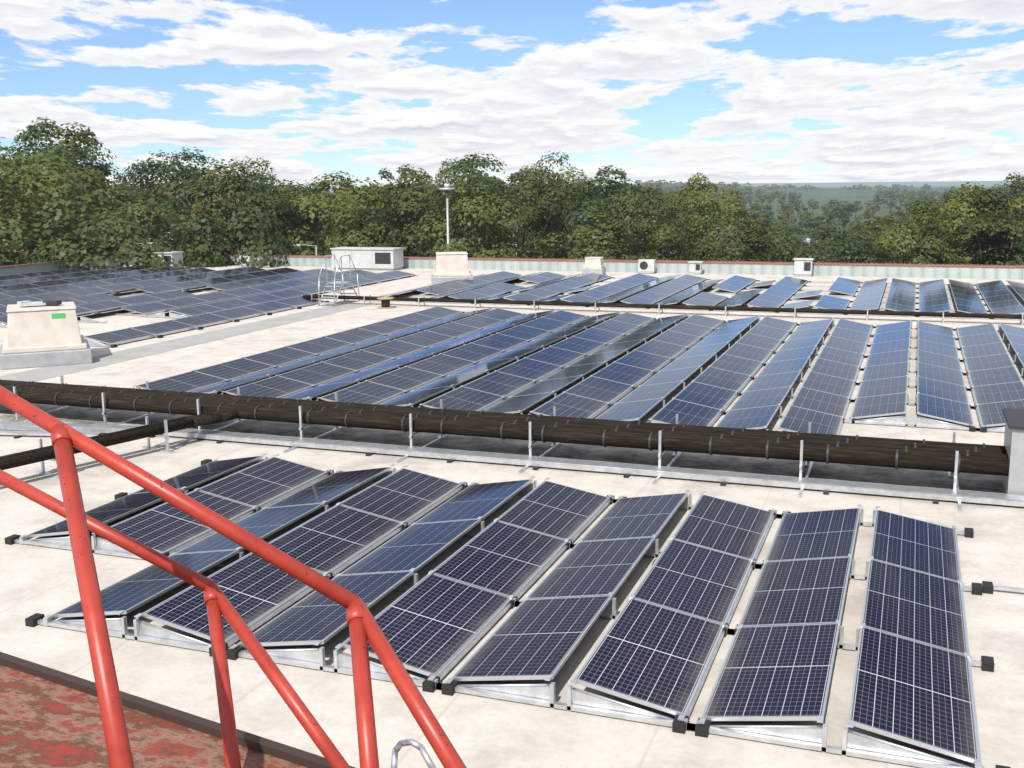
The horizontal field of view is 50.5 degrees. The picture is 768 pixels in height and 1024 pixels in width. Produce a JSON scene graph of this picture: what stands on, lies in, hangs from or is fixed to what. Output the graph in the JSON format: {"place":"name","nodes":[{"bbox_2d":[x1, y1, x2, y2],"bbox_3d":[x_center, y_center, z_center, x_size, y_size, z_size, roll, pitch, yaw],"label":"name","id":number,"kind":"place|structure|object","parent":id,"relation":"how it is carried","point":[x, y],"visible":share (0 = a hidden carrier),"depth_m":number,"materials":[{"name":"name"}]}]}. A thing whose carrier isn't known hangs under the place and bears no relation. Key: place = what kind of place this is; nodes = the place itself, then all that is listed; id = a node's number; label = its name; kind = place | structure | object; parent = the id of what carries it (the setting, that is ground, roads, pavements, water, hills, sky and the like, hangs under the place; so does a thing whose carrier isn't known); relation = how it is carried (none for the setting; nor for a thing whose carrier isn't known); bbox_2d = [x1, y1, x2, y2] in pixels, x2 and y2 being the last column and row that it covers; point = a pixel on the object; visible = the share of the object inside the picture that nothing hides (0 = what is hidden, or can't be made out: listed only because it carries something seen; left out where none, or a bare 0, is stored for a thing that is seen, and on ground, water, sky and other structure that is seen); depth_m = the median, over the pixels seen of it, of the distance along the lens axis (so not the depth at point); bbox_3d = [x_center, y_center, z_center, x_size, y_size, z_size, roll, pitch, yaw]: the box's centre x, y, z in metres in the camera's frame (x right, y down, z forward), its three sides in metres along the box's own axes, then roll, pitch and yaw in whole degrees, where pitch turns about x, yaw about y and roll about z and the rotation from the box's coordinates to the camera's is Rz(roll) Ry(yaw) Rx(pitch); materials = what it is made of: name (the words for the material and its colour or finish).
{"place":"outdoors","nodes":[
{"label":"outdoors","id":0,"kind":"place"},
{"bbox_2d":[0,665,306,767],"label":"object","id":1,"kind":"object","parent":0,"point":[45,723],"visible":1,"depth_m":3.44,"materials":[{"name":"red"}]},
{"bbox_2d":[0,652,355,767],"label":"roof edge trim","id":2,"kind":"structure","parent":1,"relation":"on","point":[245,739],"depth_m":3.54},
{"bbox_2d":[0,385,466,767],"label":"railing","id":3,"kind":"object","parent":1,"relation":"on","point":[364,627],"visible":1,"depth_m":2.83,"materials":[{"name":"metal"}]},
{"bbox_2d":[391,739,435,767],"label":"metal handrail","id":4,"kind":"object","parent":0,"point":[420,747],"visible":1,"depth_m":2.83,"materials":[{"name":"silver metal"}]},
{"bbox_2d":[439,178,454,248],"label":"tall lamp post","id":5,"kind":"object","parent":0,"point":[446,188],"visible":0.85,"depth_m":72.80,"materials":[{"name":"white metal"}]},
{"bbox_2d":[0,258,1023,767],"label":"roof deck","id":6,"kind":"structure","parent":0,"point":[486,732],"depth_m":14.14,"materials":[{"name":"beige concrete"}]},
{"bbox_2d":[0,302,91,369],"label":"roof vent","id":7,"kind":"object","parent":6,"relation":"on","point":[38,336],"visible":0.98,"depth_m":29.34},
{"bbox_2d":[17,300,64,318],"bbox_3d":[-12.834,-2.082,29.949,1.595,0.425,0.898,3,11,20],"label":"vent top clutter","id":8,"kind":"object","parent":7,"relation":"on","point":[40,303],"visible":1,"depth_m":29.81,"materials":[{"name":"white paint"}]},
{"bbox_2d":[134,242,162,267],"bbox_3d":[-21.657,-7.723,65.208,1.420,1.485,1.420,3,11,20],"label":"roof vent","id":9,"kind":"object","parent":6,"relation":"on","point":[140,266],"visible":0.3,"depth_m":64.71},
{"bbox_2d":[152,251,183,269],"bbox_3d":[-20.123,-7.221,63.644,1.420,1.030,1.120,3,11,20],"label":"plant cabinet","id":10,"kind":"object","parent":6,"relation":"on","point":[177,256],"visible":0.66,"depth_m":63.19,"materials":[{"name":"white metal"}]},
{"bbox_2d":[0,291,372,381],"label":"grey roof strips","id":11,"kind":"object","parent":6,"relation":"on","point":[42,373],"visible":0.64,"depth_m":33.33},
{"bbox_2d":[239,255,253,266],"bbox_3d":[-15.870,-7.355,65.060,0.800,0.650,0.354,3,11,20],"label":"ac unit","id":12,"kind":"object","parent":6,"relation":"on","point":[242,264],"visible":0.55,"depth_m":64.93,"materials":[{"name":"white paint"}]},
{"bbox_2d":[318,254,359,305],"bbox_3d":[-7.040,-4.254,44.123,0.750,1.964,2.140,3,11,20],"label":"step over stile","id":13,"kind":"object","parent":6,"relation":"on","point":[337,283],"visible":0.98,"depth_m":43.82,"materials":[{"name":"silver metal"}]},
{"bbox_2d":[330,247,404,270],"bbox_3d":[-8.247,-7.154,62.028,4.020,1.230,1.420,3,11,20],"label":"plant cabinet","id":14,"kind":"object","parent":6,"relation":"on","point":[379,258],"visible":0.96,"depth_m":61.39,"materials":[{"name":"white metal"}]},
{"bbox_2d":[377,297,393,308],"bbox_3d":[-4.938,-3.168,42.455,0.660,0.400,0.660,3,11,20],"label":"cable drum","id":15,"kind":"object","parent":6,"relation":"on","point":[385,302],"visible":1,"depth_m":42.31,"materials":[{"name":"brown wood"}]},
{"bbox_2d":[431,252,473,285],"bbox_3d":[-2.912,-5.612,52.621,1.988,1.485,1.988,-1,10,-5],"label":"roof vent","id":16,"kind":"object","parent":6,"relation":"on","point":[451,266],"visible":0.86,"depth_m":51.81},
{"bbox_2d":[0,275,1023,767],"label":"panel mounting frames","id":17,"kind":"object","parent":6,"relation":"on","point":[814,737],"visible":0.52,"depth_m":11.45,"materials":[{"name":"silver metal"}]},
{"bbox_2d":[0,266,1023,763],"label":"solar panels","id":18,"kind":"object","parent":17,"relation":"on","point":[656,646],"visible":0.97,"depth_m":14.92,"materials":[{"name":"blue glass"}]},
{"bbox_2d":[0,421,1023,593],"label":"cable tray","id":19,"kind":"object","parent":6,"relation":"on","point":[724,478],"visible":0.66,"depth_m":18.04,"materials":[{"name":"dark brown wood"},{"name":"galvanised steel"}]},
{"bbox_2d":[0,244,1023,268],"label":"parapet coping","id":20,"kind":"object","parent":6,"relation":"on","point":[674,261],"visible":0.3,"depth_m":57.55,"materials":[{"name":"metal"}]},
{"bbox_2d":[0,257,1023,278],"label":"parapet cladding","id":21,"kind":"structure","parent":6,"relation":"on","point":[930,272],"depth_m":56.74,"materials":[{"name":"grey metal"}]},
{"bbox_2d":[10,294,1023,511],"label":"pipe supports","id":22,"kind":"object","parent":6,"relation":"on","point":[1013,482],"visible":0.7,"depth_m":18.20,"materials":[{"name":"grey metal"}]},
{"bbox_2d":[0,295,1023,475],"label":"insulated pipes","id":23,"kind":"object","parent":22,"relation":"on","point":[923,454],"visible":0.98,"depth_m":19.16,"materials":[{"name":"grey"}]},
{"bbox_2d":[582,257,605,274],"bbox_3d":[4.266,-6.114,56.453,1.065,0.935,1.065,2,11,15],"label":"roof vent","id":24,"kind":"object","parent":6,"relation":"on","point":[596,265],"visible":0.9,"depth_m":56.02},
{"bbox_2d":[638,259,655,273],"bbox_3d":[7.105,-6.196,57.215,0.850,0.720,0.354,3,11,20],"label":"ac unit","id":25,"kind":"object","parent":6,"relation":"on","point":[646,265],"visible":1,"depth_m":57.07,"materials":[{"name":"white paint"}]},
{"bbox_2d":[688,261,703,274],"bbox_3d":[9.511,-6.003,56.244,0.720,0.680,0.520,3,11,20],"label":"cabinet","id":26,"kind":"object","parent":6,"relation":"on","point":[695,267],"visible":1,"depth_m":56.08,"materials":[{"name":"white metal"}]},
{"bbox_2d":[793,258,813,276],"bbox_3d":[14.612,-5.844,54.472,0.970,0.900,0.620,3,11,20],"label":"cabinet","id":27,"kind":"object","parent":6,"relation":"on","point":[803,267],"visible":1,"depth_m":54.26,"materials":[{"name":"white metal"}]},
{"bbox_2d":[0,0,1023,187],"label":"sky","id":28,"kind":"structure","parent":0,"point":[726,91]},
{"bbox_2d":[279,181,1023,263],"bbox_3d":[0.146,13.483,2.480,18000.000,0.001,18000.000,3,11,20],"label":"terrain","id":29,"kind":"structure","parent":0,"point":[883,210],"depth_m":722.87,"materials":[{"name":"green plant"}]},
{"bbox_2d":[0,137,89,263],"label":"tree","id":30,"kind":"object","parent":29,"relation":"on","point":[28,205],"visible":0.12,"depth_m":75.18,"materials":[{"name":"green plant"}]},
{"bbox_2d":[15,117,93,200],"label":"tree","id":31,"kind":"object","parent":29,"relation":"on","point":[33,131],"visible":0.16,"depth_m":107.82,"materials":[{"name":"green plant"}]},
{"bbox_2d":[1,127,117,195],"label":"tree","id":32,"kind":"object","parent":29,"relation":"on","point":[93,156],"visible":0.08,"depth_m":132.97,"materials":[{"name":"green plant"}]},
{"bbox_2d":[0,146,140,265],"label":"tree","id":33,"kind":"object","parent":29,"relation":"on","point":[22,235],"visible":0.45,"depth_m":65.52,"materials":[{"name":"green plant"}]},
{"bbox_2d":[0,122,149,248],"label":"tree","id":34,"kind":"object","parent":29,"relation":"on","point":[92,173],"visible":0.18,"depth_m":83.17,"materials":[{"name":"green plant"}]},
{"bbox_2d":[14,189,237,269],"bbox_3d":[-23.084,-5.138,67.362,13.117,13.677,12.338,1,11,9],"label":"tree","id":35,"kind":"object","parent":29,"relation":"on","point":[56,251],"visible":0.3,"depth_m":63.66,"materials":[{"name":"green plant"}]},
{"bbox_2d":[65,181,192,254],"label":"tree","id":36,"kind":"object","parent":29,"relation":"on","point":[157,211],"visible":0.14,"depth_m":81.45,"materials":[{"name":"green plant"}]},
{"bbox_2d":[97,164,181,202],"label":"tree","id":37,"kind":"object","parent":29,"relation":"on","point":[116,174],"visible":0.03,"depth_m":129.84,"materials":[{"name":"green plant"}]},
{"bbox_2d":[104,173,186,242],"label":"tree","id":38,"kind":"object","parent":29,"relation":"on","point":[131,185],"visible":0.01,"depth_m":110.87,"materials":[{"name":"green plant"}]},
{"bbox_2d":[115,162,199,218],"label":"tree","id":39,"kind":"object","parent":29,"relation":"on","point":[151,187],"visible":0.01,"depth_m":129.72,"materials":[{"name":"green plant"}]},
{"bbox_2d":[120,147,253,242],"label":"tree","id":40,"kind":"object","parent":29,"relation":"on","point":[159,167],"visible":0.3,"depth_m":106.62,"materials":[{"name":"green plant"}]},
{"bbox_2d":[194,166,252,226],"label":"tree","id":41,"kind":"object","parent":29,"relation":"on","point":[222,170],"visible":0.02,"depth_m":146.19,"materials":[{"name":"green plant"}]},
{"bbox_2d":[150,171,306,267],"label":"tree","id":42,"kind":"object","parent":29,"relation":"on","point":[278,209],"visible":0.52,"depth_m":67.46,"materials":[{"name":"green plant"}]},
{"bbox_2d":[141,157,339,254],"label":"tree","id":43,"kind":"object","parent":29,"relation":"on","point":[208,203],"visible":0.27,"depth_m":84.61,"materials":[{"name":"green plant"}]},
{"bbox_2d":[213,167,318,252],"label":"tree","id":44,"kind":"object","parent":29,"relation":"on","point":[287,190],"visible":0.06,"depth_m":111.73,"materials":[{"name":"green plant"}]},
{"bbox_2d":[210,156,324,230],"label":"tree","id":45,"kind":"object","parent":29,"relation":"on","point":[271,178],"visible":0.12,"depth_m":146.08,"materials":[{"name":"green plant"}]},
{"bbox_2d":[251,173,404,254],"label":"tree","id":46,"kind":"object","parent":29,"relation":"on","point":[365,195],"visible":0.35,"depth_m":83.08,"materials":[{"name":"green plant"}]},
{"bbox_2d":[317,199,378,254],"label":"tree","id":47,"kind":"object","parent":29,"relation":"on","point":[344,237],"visible":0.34,"depth_m":71.34,"materials":[{"name":"green plant"}]},
{"bbox_2d":[300,170,400,254],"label":"tree","id":48,"kind":"object","parent":29,"relation":"on","point":[376,214],"visible":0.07,"depth_m":114.96,"materials":[{"name":"green plant"}]},
{"bbox_2d":[369,168,396,242],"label":"tree","id":49,"kind":"object","parent":29,"relation":"on","point":[386,172],"visible":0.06,"depth_m":147.61,"materials":[{"name":"green plant"}]},
{"bbox_2d":[381,164,427,255],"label":"tree","id":50,"kind":"object","parent":29,"relation":"on","point":[399,171],"visible":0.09,"depth_m":117.81,"materials":[{"name":"green plant"}]},
{"bbox_2d":[359,168,470,256],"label":"tree","id":51,"kind":"object","parent":29,"relation":"on","point":[399,210],"visible":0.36,"depth_m":85.63,"materials":[{"name":"green plant"}]},
{"bbox_2d":[413,157,478,247],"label":"tree","id":52,"kind":"object","parent":29,"relation":"on","point":[442,167],"visible":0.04,"depth_m":154.49,"materials":[{"name":"green plant"}]},
{"bbox_2d":[393,152,521,253],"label":"tree","id":53,"kind":"object","parent":29,"relation":"on","point":[468,164],"visible":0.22,"depth_m":105.93,"materials":[{"name":"green plant"}]},
{"bbox_2d":[387,177,535,257],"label":"tree","id":54,"kind":"object","parent":29,"relation":"on","point":[490,248],"visible":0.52,"depth_m":76.92,"materials":[{"name":"green plant"}]},
{"bbox_2d":[466,175,525,249],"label":"tree","id":55,"kind":"object","parent":29,"relation":"on","point":[509,193],"visible":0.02,"depth_m":140.41,"materials":[{"name":"green plant"}]},
{"bbox_2d":[469,170,559,256],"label":"tree","id":56,"kind":"object","parent":29,"relation":"on","point":[516,177],"visible":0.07,"depth_m":121.57,"materials":[{"name":"green plant"}]},
{"bbox_2d":[467,166,577,258],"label":"tree","id":57,"kind":"object","parent":29,"relation":"on","point":[545,219],"visible":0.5,"depth_m":85.89,"materials":[{"name":"green plant"}]},
{"bbox_2d":[509,150,598,249],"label":"tree","id":58,"kind":"object","parent":29,"relation":"on","point":[579,183],"visible":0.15,"depth_m":146.13,"materials":[{"name":"green plant"}]},
{"bbox_2d":[522,165,644,259],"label":"tree","id":59,"kind":"object","parent":29,"relation":"on","point":[579,215],"visible":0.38,"depth_m":105.63,"materials":[{"name":"green plant"}]},
{"bbox_2d":[534,207,640,259],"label":"tree","id":60,"kind":"object","parent":29,"relation":"on","point":[601,249],"visible":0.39,"depth_m":72.52,"materials":[{"name":"green plant"}]},
{"bbox_2d":[586,183,641,259],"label":"tree","id":61,"kind":"object","parent":29,"relation":"on","point":[614,190],"visible":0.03,"depth_m":138.19,"materials":[{"name":"green plant"}]},
{"bbox_2d":[576,183,695,260],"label":"tree","id":62,"kind":"object","parent":29,"relation":"on","point":[649,200],"visible":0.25,"depth_m":103.95,"materials":[{"name":"green plant"}]},
{"bbox_2d":[589,193,698,259],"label":"tree","id":63,"kind":"object","parent":29,"relation":"on","point":[671,239],"visible":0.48,"depth_m":89.76,"materials":[{"name":"green plant"}]},
{"bbox_2d":[625,186,667,252],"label":"tree","id":64,"kind":"object","parent":29,"relation":"on","point":[654,211],"visible":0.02,"depth_m":154.23,"materials":[{"name":"green plant"}]},
{"bbox_2d":[648,186,737,260],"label":"tree","id":65,"kind":"object","parent":29,"relation":"on","point":[682,213],"visible":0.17,"depth_m":139.29,"materials":[{"name":"green plant"}]},
{"bbox_2d":[676,172,751,260],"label":"tree","id":66,"kind":"object","parent":29,"relation":"on","point":[702,213],"visible":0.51,"depth_m":109.12,"materials":[{"name":"green plant"}]},
{"bbox_2d":[716,196,739,221],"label":"tree","id":67,"kind":"object","parent":29,"relation":"on","point":[720,197],"visible":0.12,"depth_m":254.78,"materials":[{"name":"green plant"}]},
{"bbox_2d":[688,223,781,261],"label":"tree","id":68,"kind":"object","parent":29,"relation":"on","point":[745,241],"visible":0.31,"depth_m":77.15,"materials":[{"name":"green plant"}]},
{"bbox_2d":[679,202,812,261],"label":"tree","id":69,"kind":"object","parent":29,"relation":"on","point":[779,239],"visible":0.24,"depth_m":84.63,"materials":[{"name":"green plant"}]},
{"bbox_2d":[738,203,770,256],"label":"tree","id":70,"kind":"object","parent":29,"relation":"on","point":[757,209],"visible":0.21,"depth_m":144.41,"materials":[{"name":"green plant"}]},
{"bbox_2d":[759,211,774,224],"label":"tree","id":71,"kind":"object","parent":29,"relation":"on","point":[769,221],"visible":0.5,"depth_m":272.01,"materials":[{"name":"green plant"}]},
{"bbox_2d":[753,221,808,260],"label":"tree","id":72,"kind":"object","parent":29,"relation":"on","point":[784,228],"visible":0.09,"depth_m":110.41,"materials":[{"name":"green plant"}]},
{"bbox_2d":[768,220,793,235],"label":"tree","id":73,"kind":"object","parent":29,"relation":"on","point":[772,224],"visible":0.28,"depth_m":209.93,"materials":[{"name":"green plant"}]},
{"bbox_2d":[780,200,791,209],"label":"tree","id":74,"kind":"object","parent":29,"relation":"on","point":[787,205],"visible":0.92,"depth_m":429.23,"materials":[{"name":"green plant"}]},
{"bbox_2d":[776,210,796,225],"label":"tree","id":75,"kind":"object","parent":29,"relation":"on","point":[782,217],"visible":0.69,"depth_m":279.38,"materials":[{"name":"green plant"}]},
{"bbox_2d":[774,224,817,258],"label":"tree","id":76,"kind":"object","parent":29,"relation":"on","point":[801,232],"visible":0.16,"depth_m":143.34,"materials":[{"name":"green plant"}]},
{"bbox_2d":[797,206,810,222],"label":"tree","id":77,"kind":"object","parent":29,"relation":"on","point":[804,210],"visible":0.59,"depth_m":328.34,"materials":[{"name":"green plant"}]},
{"bbox_2d":[797,213,821,230],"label":"tree","id":78,"kind":"object","parent":29,"relation":"on","point":[813,224],"visible":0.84,"depth_m":253.14,"materials":[{"name":"green plant"}]},
{"bbox_2d":[806,199,818,213],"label":"tree","id":79,"kind":"object","parent":29,"relation":"on","point":[811,203],"visible":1,"depth_m":451.83,"materials":[{"name":"green plant"}]},
{"bbox_2d":[808,223,834,238],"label":"tree","id":80,"kind":"object","parent":29,"relation":"on","point":[824,226],"visible":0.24,"depth_m":192.74,"materials":[{"name":"green plant"}]},
{"bbox_2d":[764,226,886,262],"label":"tree","id":81,"kind":"object","parent":29,"relation":"on","point":[867,250],"visible":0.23,"depth_m":72.45,"materials":[{"name":"green plant"}]},
{"bbox_2d":[818,212,836,228],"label":"tree","id":82,"kind":"object","parent":29,"relation":"on","point":[828,219],"visible":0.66,"depth_m":264.50,"materials":[{"name":"green plant"}]},
{"bbox_2d":[821,204,836,216],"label":"tree","id":83,"kind":"object","parent":29,"relation":"on","point":[825,208],"visible":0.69,"depth_m":355.59,"materials":[{"name":"green plant"}]},
{"bbox_2d":[809,219,856,261],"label":"tree","id":84,"kind":"object","parent":29,"relation":"on","point":[811,240],"visible":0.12,"depth_m":133.47,"materials":[{"name":"green plant"}]},
{"bbox_2d":[833,205,854,222],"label":"tree","id":85,"kind":"object","parent":29,"relation":"on","point":[843,209],"visible":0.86,"depth_m":337.63,"materials":[{"name":"green plant"}]},
{"bbox_2d":[838,210,850,228],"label":"tree","id":86,"kind":"object","parent":29,"relation":"on","point":[845,220],"visible":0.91,"depth_m":279.89,"materials":[{"name":"green plant"}]},
{"bbox_2d":[851,201,862,216],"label":"tree","id":87,"kind":"object","parent":29,"relation":"on","point":[854,205],"visible":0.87,"depth_m":399.47,"materials":[{"name":"green plant"}]},
{"bbox_2d":[849,213,869,230],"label":"tree","id":88,"kind":"object","parent":29,"relation":"on","point":[858,217],"visible":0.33,"depth_m":245.18,"materials":[{"name":"green plant"}]},
{"bbox_2d":[808,215,921,262],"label":"tree","id":89,"kind":"object","parent":29,"relation":"on","point":[871,224],"visible":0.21,"depth_m":83.77,"materials":[{"name":"green plant"}]},
{"bbox_2d":[864,204,875,219],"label":"tree","id":90,"kind":"object","parent":29,"relation":"on","point":[867,212],"visible":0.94,"depth_m":337.29,"materials":[{"name":"green plant"}]},
{"bbox_2d":[864,200,880,214],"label":"tree","id":91,"kind":"object","parent":29,"relation":"on","point":[872,208],"visible":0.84,"depth_m":412.52,"materials":[{"name":"green plant"}]},
{"bbox_2d":[880,214,903,230],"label":"tree","id":92,"kind":"object","parent":29,"relation":"on","point":[896,219],"visible":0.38,"depth_m":241.91,"materials":[{"name":"green plant"}]},
{"bbox_2d":[888,205,904,223],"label":"tree","id":93,"kind":"object","parent":29,"relation":"on","point":[897,212],"visible":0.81,"depth_m":327.44,"materials":[{"name":"green plant"}]},
{"bbox_2d":[862,197,957,263],"bbox_3d":[23.939,-4.932,66.052,5.510,12.729,5.371,-8,13,-33],"label":"tree","id":94,"kind":"object","parent":29,"relation":"on","point":[908,235],"visible":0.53,"depth_m":64.28,"materials":[{"name":"green plant"}]},
{"bbox_2d":[871,208,967,262],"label":"tree","id":95,"kind":"object","parent":29,"relation":"on","point":[911,224],"visible":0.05,"depth_m":100.59,"materials":[{"name":"green plant"}]},
{"bbox_2d":[914,199,1009,258],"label":"tree","id":96,"kind":"object","parent":29,"relation":"on","point":[932,225],"visible":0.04,"depth_m":126.37,"materials":[{"name":"green plant"}]},
{"bbox_2d":[911,181,1016,264],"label":"tree","id":97,"kind":"object","parent":29,"relation":"on","point":[946,230],"visible":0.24,"depth_m":82.50,"materials":[{"name":"green plant"}]},
{"bbox_2d":[934,187,993,263],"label":"tree","id":98,"kind":"object","parent":29,"relation":"on","point":[947,198],"visible":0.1,"depth_m":106.97,"materials":[{"name":"green plant"}]},
{"bbox_2d":[934,188,1023,264],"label":"tree","id":99,"kind":"object","parent":29,"relation":"on","point":[989,233],"visible":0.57,"depth_m":65.46,"materials":[{"name":"green plant"}]},
{"bbox_2d":[977,172,1023,247],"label":"tree","id":100,"kind":"object","parent":29,"relation":"on","point":[1015,184],"visible":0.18,"depth_m":125.91,"materials":[{"name":"green plant"}]},
{"bbox_2d":[992,191,1023,263],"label":"tree","id":101,"kind":"object","parent":29,"relation":"on","point":[1016,203],"visible":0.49,"depth_m":98.10,"materials":[{"name":"green plant"}]},
{"bbox_2d":[332,183,994,202],"bbox_3d":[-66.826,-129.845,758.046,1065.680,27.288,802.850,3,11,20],"label":"ridge terrain","id":102,"kind":"structure","parent":0,"point":[818,193],"depth_m":928.33,"materials":[{"name":"green plant"}]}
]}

